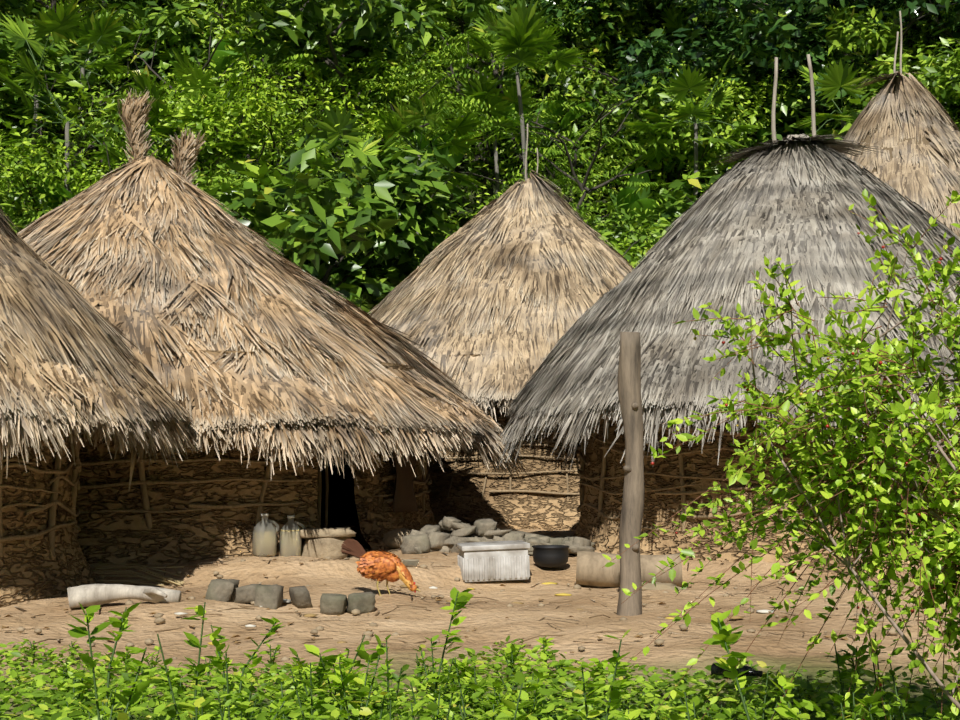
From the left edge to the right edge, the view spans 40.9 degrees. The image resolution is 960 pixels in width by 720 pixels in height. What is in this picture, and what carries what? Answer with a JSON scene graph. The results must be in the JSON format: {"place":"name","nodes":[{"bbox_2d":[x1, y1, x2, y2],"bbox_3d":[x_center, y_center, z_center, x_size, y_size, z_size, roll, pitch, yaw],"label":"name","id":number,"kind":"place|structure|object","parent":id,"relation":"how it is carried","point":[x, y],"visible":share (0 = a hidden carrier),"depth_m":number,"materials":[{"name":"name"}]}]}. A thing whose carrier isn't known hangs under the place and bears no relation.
{"place":"outdoors","nodes":[
{"label":"outdoors","id":0,"kind":"place"},
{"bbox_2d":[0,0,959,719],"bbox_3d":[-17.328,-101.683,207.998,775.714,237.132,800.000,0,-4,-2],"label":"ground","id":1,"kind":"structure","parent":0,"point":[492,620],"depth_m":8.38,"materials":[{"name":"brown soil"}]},
{"bbox_2d":[0,209,193,607],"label":"hut","id":2,"kind":"object","parent":1,"relation":"on","point":[68,359],"visible":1,"depth_m":9.71,"materials":[{"name":"brown plant"}]},
{"bbox_2d":[67,584,181,608],"bbox_3d":[-2.486,1.649,8.956,0.832,0.167,0.228,-1,-5,13],"label":"pale log","id":3,"kind":"object","parent":1,"relation":"on","point":[87,595],"visible":1,"depth_m":8.96,"materials":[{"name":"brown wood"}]},
{"bbox_2d":[90,563,184,585],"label":"sticks","id":4,"kind":"object","parent":1,"relation":"on","point":[162,580],"visible":0.94,"depth_m":10.70,"materials":[{"name":"beige wood"}]},
{"bbox_2d":[252,513,278,556],"bbox_3d":[-1.936,1.586,11.697,0.236,0.381,0.195,3,-5,-30],"label":"jug","id":5,"kind":"object","parent":1,"relation":"on","point":[264,538],"visible":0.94,"depth_m":11.61,"materials":[{"name":"beige glass"}]},
{"bbox_2d":[16,87,526,565],"bbox_3d":[-3.639,-0.533,14.621,8.300,5.392,8.235,0,-4,-2],"label":"hut","id":6,"kind":"object","parent":1,"relation":"on","point":[300,395],"visible":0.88,"depth_m":12.29,"materials":[{"name":"brown plant"}]},
{"bbox_2d":[205,578,375,614],"bbox_3d":[-1.334,1.672,9.134,1.324,0.218,0.414,-1,-5,18],"label":"stone row","id":7,"kind":"object","parent":1,"relation":"on","point":[263,596],"visible":0.79,"depth_m":9.07,"materials":[{"name":"grey stone"}]},
{"bbox_2d":[280,515,305,556],"bbox_3d":[-1.718,1.618,11.825,0.236,0.381,0.195,1,-5,-13],"label":"jug","id":8,"kind":"object","parent":1,"relation":"on","point":[290,541],"visible":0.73,"depth_m":11.73,"materials":[{"name":"beige glass"}]},
{"bbox_2d":[299,527,355,558],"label":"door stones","id":9,"kind":"object","parent":1,"relation":"on","point":[323,543],"depth_m":11.80,"materials":[{"name":"beige stone"}]},
{"bbox_2d":[341,539,420,595],"bbox_3d":[-0.734,1.532,9.515,0.603,0.420,0.228,0,-4,6],"label":"hen","id":10,"kind":"object","parent":1,"relation":"on","point":[379,566],"visible":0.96,"depth_m":9.46,"materials":[{"name":"brown"}]},
{"bbox_2d":[383,528,411,547],"bbox_3d":[-0.692,1.774,12.811,0.553,0.196,0.292,0,-4,5],"label":"rock","id":11,"kind":"object","parent":1,"relation":"on","point":[392,539],"visible":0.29,"depth_m":12.71,"materials":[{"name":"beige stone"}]},
{"bbox_2d":[10,38,789,274],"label":"jungle banana leaves","id":12,"kind":"object","parent":1,"relation":"on","point":[639,202],"visible":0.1,"depth_m":31.16,"materials":[{"name":"green plant"}]},
{"bbox_2d":[402,559,418,566],"bbox_3d":[-0.594,1.744,11.066,0.156,0.052,0.156,0,-4,-2],"label":"plastic bowl","id":13,"kind":"object","parent":1,"relation":"on","point":[412,562],"visible":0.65,"depth_m":11.02,"materials":[{"name":"beige plastic"}]},
{"bbox_2d":[0,549,909,654],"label":"pebbles","id":14,"kind":"object","parent":1,"relation":"on","point":[57,637],"visible":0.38,"depth_m":8.93,"materials":[{"name":"grey stone"}]},
{"bbox_2d":[0,0,911,191],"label":"jungle palm fans","id":15,"kind":"object","parent":1,"relation":"on","point":[522,26],"visible":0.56,"depth_m":28.77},
{"bbox_2d":[0,0,937,313],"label":"tree","id":16,"kind":"object","parent":1,"relation":"on","point":[324,230],"visible":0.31,"depth_m":29.48,"materials":[{"name":"green plant"}]},
{"bbox_2d":[0,592,937,719],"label":"stems","id":17,"kind":"object","parent":1,"relation":"on","point":[743,699],"visible":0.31,"depth_m":4.28,"materials":[{"name":"green plant"}]},
{"bbox_2d":[174,582,773,644],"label":"pebbles","id":18,"kind":"object","parent":1,"relation":"on","point":[433,587],"visible":0.62,"depth_m":8.64,"materials":[{"name":"beige stone"}]},
{"bbox_2d":[0,0,959,302],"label":"trees","id":19,"kind":"object","parent":1,"relation":"on","point":[940,80],"visible":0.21,"depth_m":29.82,"materials":[{"name":"green plant"}]},
{"bbox_2d":[0,634,959,719],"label":"undergrowth","id":20,"kind":"object","parent":1,"relation":"on","point":[916,705],"visible":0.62,"depth_m":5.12,"materials":[{"name":"green plant"}]},
{"bbox_2d":[711,663,762,679],"bbox_3d":[1.094,1.327,5.475,0.215,0.066,0.066,-2,-5,28],"label":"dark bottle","id":21,"kind":"object","parent":20,"relation":"on","point":[716,669],"visible":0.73,"depth_m":5.44,"materials":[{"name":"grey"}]},
{"bbox_2d":[0,0,959,311],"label":"jungle understory","id":22,"kind":"object","parent":1,"relation":"on","point":[258,112],"visible":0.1,"depth_m":28.55,"materials":[{"name":"green plant"}]},
{"bbox_2d":[0,554,959,661],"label":"yard debris","id":23,"kind":"object","parent":1,"relation":"on","point":[159,620],"visible":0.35,"depth_m":8.27,"materials":[{"name":"brown wood"}]},
{"bbox_2d":[0,0,959,277],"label":"foliage","id":24,"kind":"object","parent":1,"relation":"on","point":[472,104],"visible":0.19,"depth_m":29.54,"materials":[{"name":"green plant"}]},
{"bbox_2d":[456,540,529,581],"bbox_3d":[0.112,1.707,10.940,0.575,0.300,0.435,-1,-4,-8],"label":"ribbed box","id":25,"kind":"object","parent":1,"relation":"on","point":[493,561],"visible":0.94,"depth_m":10.74,"materials":[{"name":"white metal"}]},
{"bbox_2d":[400,516,595,555],"bbox_3d":[0.173,1.729,12.395,1.892,0.449,0.606,0,-4,-2],"label":"stone pile","id":26,"kind":"object","parent":1,"relation":"on","point":[427,538],"visible":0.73,"depth_m":12.28,"materials":[{"name":"grey stone"}]},
{"bbox_2d":[367,124,634,530],"bbox_3d":[0.811,-0.652,20.502,8.377,6.369,8.227,0,-4,-2],"label":"hut","id":27,"kind":"object","parent":1,"relation":"on","point":[492,302],"visible":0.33,"depth_m":17.98,"materials":[{"name":"brown plant"}]},
{"bbox_2d":[52,587,959,719],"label":"plants","id":28,"kind":"object","parent":1,"relation":"on","point":[351,678],"visible":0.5,"depth_m":4.33,"materials":[{"name":"green plant"}]},
{"bbox_2d":[532,545,569,566],"bbox_3d":[0.618,1.712,11.255,0.330,0.172,0.330,0,-4,-2],"label":"black pot","id":29,"kind":"object","parent":1,"relation":"on","point":[550,555],"visible":1,"depth_m":11.13,"materials":[{"name":"black metal"}]},
{"bbox_2d":[576,551,682,587],"bbox_3d":[1.255,1.770,10.868,0.892,0.310,0.296,0,-4,4],"label":"lying log","id":30,"kind":"object","parent":1,"relation":"on","point":[591,571],"visible":0.73,"depth_m":10.76,"materials":[{"name":"beige wood"}]},
{"bbox_2d":[617,332,644,615],"bbox_3d":[1.013,0.928,8.782,0.222,2.248,0.200,0,-4,-2],"label":"post","id":31,"kind":"object","parent":1,"relation":"on","point":[630,401],"visible":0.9,"depth_m":8.76,"materials":[{"name":"brown wood"}]},
{"bbox_2d":[642,582,687,590],"bbox_3d":[1.435,1.845,10.451,0.524,0.079,0.377,0,-4,-2],"label":"burlap cloth","id":32,"kind":"object","parent":1,"relation":"on","point":[660,586],"visible":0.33,"depth_m":10.36,"materials":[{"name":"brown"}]},
{"bbox_2d":[497,54,959,576],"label":"hut","id":33,"kind":"object","parent":1,"relation":"on","point":[788,200],"visible":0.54,"depth_m":11.93,"materials":[{"name":"grey plant"}]},
{"bbox_2d":[527,0,959,197],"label":"dark jungle stand","id":34,"kind":"object","parent":1,"relation":"on","point":[799,17],"visible":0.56,"depth_m":31.01,"materials":[{"name":"green plant"}]},
{"bbox_2d":[602,188,959,719],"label":"berry bush branches","id":35,"kind":"object","parent":1,"relation":"on","point":[871,483],"visible":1,"depth_m":3.93,"materials":[{"name":"green plant"}]},
{"bbox_2d":[840,11,959,237],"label":"thatched hut","id":36,"kind":"object","parent":1,"relation":"on","point":[906,128],"visible":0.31,"depth_m":20.46,"materials":[{"name":"brown plant"}]}
]}

